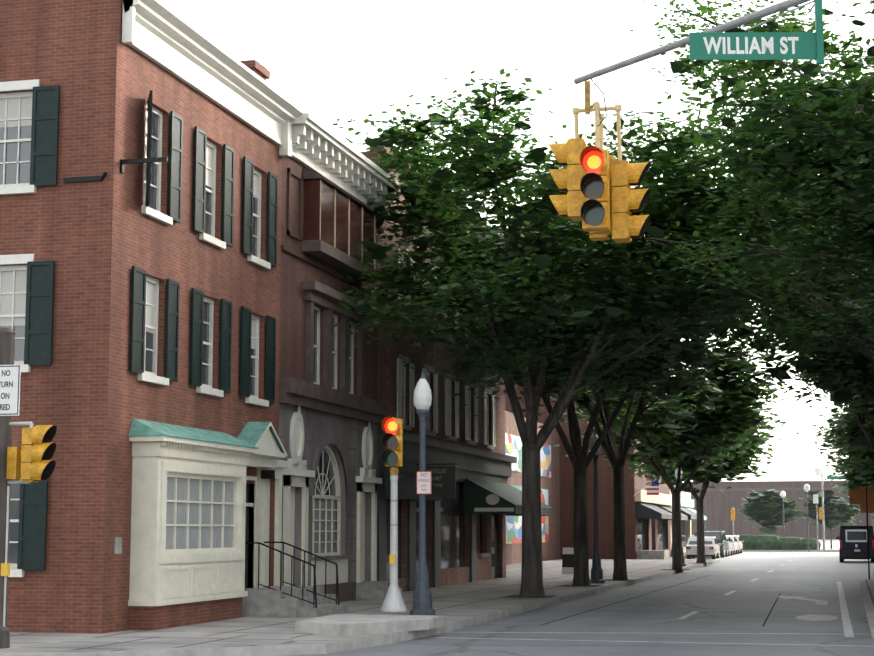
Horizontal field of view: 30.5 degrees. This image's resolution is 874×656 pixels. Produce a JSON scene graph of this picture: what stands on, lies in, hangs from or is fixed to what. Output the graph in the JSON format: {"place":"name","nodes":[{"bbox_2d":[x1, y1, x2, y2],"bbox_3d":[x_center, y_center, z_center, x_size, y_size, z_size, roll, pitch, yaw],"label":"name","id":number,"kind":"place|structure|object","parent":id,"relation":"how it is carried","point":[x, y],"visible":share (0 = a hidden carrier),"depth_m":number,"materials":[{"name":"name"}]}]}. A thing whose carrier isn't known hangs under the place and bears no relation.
{"place":"outdoors","nodes":[
{"label":"outdoors","id":0,"kind":"place"},
{"bbox_2d":[0,552,719,655],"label":"pavement","id":1,"kind":"structure","parent":0,"point":[360,623],"depth_m":26.88,"materials":[{"name":"grey concrete"}]},
{"bbox_2d":[0,327,56,648],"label":"signal pole","id":2,"kind":"object","parent":1,"relation":"on","point":[36,450],"visible":1,"depth_m":23.10,"materials":[{"name":"yellow"}]},
{"bbox_2d":[0,404,9,409],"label":"sign","id":3,"kind":"object","parent":2,"relation":"attached to","point":[4,407],"visible":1,"depth_m":23.19,"materials":[{"name":"black"}]},
{"bbox_2d":[0,381,12,386],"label":"sign","id":4,"kind":"object","parent":2,"relation":"attached to","point":[7,384],"visible":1,"depth_m":23.22,"materials":[{"name":"black"}]},
{"bbox_2d":[0,0,347,633],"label":"corner house","id":5,"kind":"structure","parent":1,"relation":"on","point":[140,210],"depth_m":27.75,"materials":[{"name":"red brick"}]},
{"bbox_2d":[245,542,339,607],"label":"stoop railings","id":6,"kind":"object","parent":5,"relation":"on","point":[314,591],"visible":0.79,"depth_m":31.59,"materials":[{"name":"black metal"}]},
{"bbox_2d":[278,113,401,601],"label":"brownstone building","id":7,"kind":"structure","parent":1,"relation":"on","point":[330,479],"depth_m":37.67,"materials":[{"name":"brown"}]},
{"bbox_2d":[381,417,406,611],"bbox_3d":[-0.819,3.454,29.793,0.480,3.576,0.635,-2,-7,14],"label":"signal post","id":8,"kind":"object","parent":1,"relation":"on","point":[392,427],"visible":1,"depth_m":29.81,"materials":[{"name":"white metal"}]},
{"bbox_2d":[279,138,551,591],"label":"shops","id":9,"kind":"structure","parent":1,"relation":"on","point":[474,505],"depth_m":48.41,"materials":[{"name":"brick"}]},
{"bbox_2d":[410,371,434,614],"bbox_3d":[-0.286,3.248,31.811,0.520,4.850,0.520,-2,-7,14],"label":"lamp post","id":10,"kind":"object","parent":1,"relation":"on","point":[422,593],"visible":1,"depth_m":31.71,"materials":[{"name":"blue"}]},
{"bbox_2d":[505,411,560,564],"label":"mural wall","id":11,"kind":"structure","parent":1,"relation":"on","point":[550,471],"depth_m":88.02,"materials":[{"name":"paint"}]},
{"bbox_2d":[562,548,573,573],"bbox_3d":[5.138,8.947,61.661,0.600,1.000,0.500,-2,-7,14],"label":"sandwich board","id":12,"kind":"object","parent":1,"relation":"on","point":[568,561],"visible":0.6,"depth_m":61.55,"materials":[{"name":"white"}]},
{"bbox_2d":[331,68,831,596],"bbox_3d":[2.784,0.333,41.674,14.820,13.298,13.818,3,-8,-24],"label":"tree","id":13,"kind":"object","parent":1,"relation":"on","point":[435,192],"visible":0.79,"depth_m":39.03,"materials":[{"name":"green plant"}]},
{"bbox_2d":[501,569,690,597],"bbox_3d":[12.069,9.221,59.878,10.510,0.001,44.550,-2,-7,14],"label":"tree pit","id":14,"kind":"object","parent":1,"relation":"on","point":[518,596],"visible":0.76,"depth_m":47.66,"materials":[{"name":"brown soil"}]},
{"bbox_2d":[505,385,687,558],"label":"brewery building","id":15,"kind":"structure","parent":1,"relation":"on","point":[648,518],"depth_m":92.93,"materials":[{"name":"brown brick"}]},
{"bbox_2d":[634,478,658,495],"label":"flag on wall","id":16,"kind":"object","parent":15,"relation":"attached to","point":[652,488],"visible":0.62,"depth_m":91.52,"materials":[{"name":"multicoloured"}]},
{"bbox_2d":[589,431,604,583],"bbox_3d":[5.055,5.667,51.020,0.520,4.850,0.520,-2,-7,14],"label":"lamp post","id":17,"kind":"object","parent":1,"relation":"on","point":[596,573],"visible":0.92,"depth_m":50.86,"materials":[{"name":"black metal"}]},
{"bbox_2d":[401,102,822,585],"bbox_3d":[5.218,1.028,48.351,14.807,13.587,15.428,-2,-7,14],"label":"tree","id":18,"kind":"object","parent":1,"relation":"on","point":[580,459],"visible":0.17,"depth_m":48.18,"materials":[{"name":"green plant"}]},
{"bbox_2d":[474,176,796,580],"bbox_3d":[6.872,1.525,53.649,12.645,13.925,15.746,-2,-7,14],"label":"tree","id":19,"kind":"object","parent":1,"relation":"on","point":[616,459],"visible":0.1,"depth_m":53.34,"materials":[{"name":"green plant"}]},
{"bbox_2d":[543,330,796,571],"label":"tree","id":20,"kind":"object","parent":1,"relation":"on","point":[687,431],"visible":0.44,"depth_m":66.92,"materials":[{"name":"green plant"}]},
{"bbox_2d":[675,468,685,565],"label":"lamp post","id":21,"kind":"object","parent":1,"relation":"on","point":[682,553],"visible":0.25,"depth_m":74.58,"materials":[{"name":"black metal"}]},
{"bbox_2d":[670,480,706,552],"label":"building row","id":22,"kind":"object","parent":1,"relation":"on","point":[687,503],"depth_m":120.46,"materials":[{"name":"white paint"}]},
{"bbox_2d":[624,384,800,564],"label":"tree","id":23,"kind":"object","parent":1,"relation":"on","point":[737,466],"visible":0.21,"depth_m":81.25,"materials":[{"name":"green plant"}]},
{"bbox_2d":[161,0,873,481],"label":"sky","id":24,"kind":"structure","parent":0,"point":[422,20],"materials":[{"name":"white"}]},
{"bbox_2d":[168,0,873,545],"bbox_3d":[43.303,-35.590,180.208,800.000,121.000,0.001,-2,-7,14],"label":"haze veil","id":25,"kind":"object","parent":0,"point":[522,104],"depth_m":188.23,"materials":[{"name":"white"}]},
{"bbox_2d":[174,0,869,552],"bbox_3d":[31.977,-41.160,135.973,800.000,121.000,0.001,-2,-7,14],"label":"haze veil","id":26,"kind":"object","parent":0,"point":[536,138],"depth_m":139.07,"materials":[{"name":"white"}]},
{"bbox_2d":[283,552,873,655],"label":"road","id":27,"kind":"structure","parent":0,"point":[655,622],"depth_m":32.53,"materials":[{"name":"grey asphalt"}]},
{"bbox_2d":[421,554,853,645],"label":"road markings","id":28,"kind":"object","parent":27,"relation":"on","point":[847,626],"visible":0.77,"depth_m":33.55,"materials":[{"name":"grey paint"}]},
{"bbox_2d":[574,0,823,83],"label":"mast arm","id":29,"kind":"object","parent":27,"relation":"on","point":[809,45],"visible":1,"depth_m":18.74},
{"bbox_2d":[549,79,649,242],"bbox_3d":[2.163,-2.249,21.553,1.128,2.195,1.091,5,-9,-33],"label":"overhead signal cluster","id":30,"kind":"object","parent":29,"relation":"attached to","point":[601,200],"visible":1,"depth_m":21.32,"materials":[{"name":"yellow metal"}]},
{"bbox_2d":[703,37,798,53],"bbox_3d":[3.666,-3.300,18.730,1.117,0.209,0.001,0,-7,0],"label":"sign text","id":31,"kind":"object","parent":29,"relation":"attached to","point":[768,45],"visible":1,"depth_m":18.73,"materials":[{"name":"white paint"}]},
{"bbox_2d":[686,537,720,558],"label":"car","id":32,"kind":"object","parent":27,"relation":"on","point":[712,548],"depth_m":100.44,"materials":[{"name":"white paint"}]},
{"bbox_2d":[695,531,728,557],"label":"suv","id":33,"kind":"object","parent":27,"relation":"on","point":[720,536],"depth_m":106.28,"materials":[{"name":"grey paint"}]},
{"bbox_2d":[726,536,733,555],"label":"car","id":34,"kind":"object","parent":27,"relation":"on","point":[730,548],"depth_m":113.46,"materials":[{"name":"silver paint"}]},
{"bbox_2d":[726,535,738,554],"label":"car","id":35,"kind":"object","parent":27,"relation":"on","point":[735,544],"depth_m":118.54,"materials":[{"name":"white paint"}]},
{"bbox_2d":[735,535,743,553],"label":"car","id":36,"kind":"object","parent":27,"relation":"on","point":[740,545],"depth_m":123.65,"materials":[{"name":"white paint"}]},
{"bbox_2d":[837,526,873,561],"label":"parked van","id":37,"kind":"object","parent":27,"relation":"on","point":[853,542],"visible":0.92,"depth_m":90.26,"materials":[{"name":"blue paint"}]},
{"bbox_2d":[742,539,839,551],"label":"pavement","id":38,"kind":"structure","parent":0,"point":[835,545],"depth_m":135.19,"materials":[{"name":"concrete"}]},
{"bbox_2d":[704,484,809,551],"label":"lamps","id":39,"kind":"object","parent":38,"relation":"on","point":[806,489],"depth_m":123.79,"materials":[{"name":"white metal"}]},
{"bbox_2d":[738,489,811,534],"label":"tree","id":40,"kind":"object","parent":38,"relation":"on","point":[769,516],"depth_m":140.85,"materials":[{"name":"green plant"}]},
{"bbox_2d":[739,534,820,549],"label":"hedge","id":41,"kind":"object","parent":38,"relation":"on","point":[771,542],"depth_m":135.00,"materials":[{"name":"green plant"}]},
{"bbox_2d":[691,481,873,541],"bbox_3d":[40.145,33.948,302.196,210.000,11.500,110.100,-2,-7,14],"label":"building","id":42,"kind":"structure","parent":38,"relation":"on","point":[718,512],"depth_m":292.61,"materials":[{"name":"brick"}]},
{"bbox_2d":[795,487,861,548],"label":"tree","id":43,"kind":"object","parent":38,"relation":"on","point":[834,516],"depth_m":143.33,"materials":[{"name":"green plant"}]},
{"bbox_2d":[730,202,873,297],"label":"overhead cables","id":44,"kind":"object","parent":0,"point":[816,260],"visible":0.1,"depth_m":34.47,"materials":[{"name":"black metal"}]},
{"bbox_2d":[860,580,873,637],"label":"pavement","id":45,"kind":"structure","parent":0,"point":[867,588],"depth_m":38.87,"materials":[{"name":"grey concrete"}]},
{"bbox_2d":[539,0,873,382],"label":"tree","id":46,"kind":"object","parent":45,"relation":"on","point":[824,332],"visible":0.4,"depth_m":38.23,"materials":[{"name":"green plant"}]},
{"bbox_2d":[629,0,873,353],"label":"tree","id":47,"kind":"object","parent":45,"relation":"on","point":[837,186],"visible":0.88,"depth_m":32.08,"materials":[{"name":"green plant"}]},
{"bbox_2d":[688,107,873,411],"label":"tree","id":48,"kind":"object","parent":45,"relation":"on","point":[866,382],"visible":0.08,"depth_m":45.38,"materials":[{"name":"green plant"}]},
{"bbox_2d":[731,468,844,551],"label":"signals","id":49,"kind":"object","parent":45,"relation":"on","point":[818,472],"depth_m":135.08,"materials":[{"name":"grey metal"}]},
{"bbox_2d":[737,314,873,451],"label":"tree","id":50,"kind":"object","parent":45,"relation":"on","point":[860,405],"visible":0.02,"depth_m":55.06,"materials":[{"name":"green plant"}]},
{"bbox_2d":[794,352,873,465],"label":"tree","id":51,"kind":"object","parent":45,"relation":"on","point":[853,436],"visible":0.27,"depth_m":64.53,"materials":[{"name":"green plant"}]},
{"bbox_2d":[809,408,873,483],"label":"tree","id":52,"kind":"object","parent":45,"relation":"on","point":[861,469],"visible":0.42,"depth_m":76.54,"materials":[{"name":"green plant"}]},
{"bbox_2d":[813,437,873,500],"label":"tree","id":53,"kind":"object","parent":45,"relation":"on","point":[853,480],"visible":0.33,"depth_m":90.47,"materials":[{"name":"green plant"}]},
{"bbox_2d":[825,480,873,518],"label":"tree","id":54,"kind":"object","parent":45,"relation":"on","point":[857,507],"depth_m":105.16,"materials":[{"name":"green plant"}]},
{"bbox_2d":[849,486,873,579],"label":"sign pole","id":55,"kind":"object","parent":45,"relation":"on","point":[863,496],"visible":1,"depth_m":54.71,"materials":[{"name":"black metal"}]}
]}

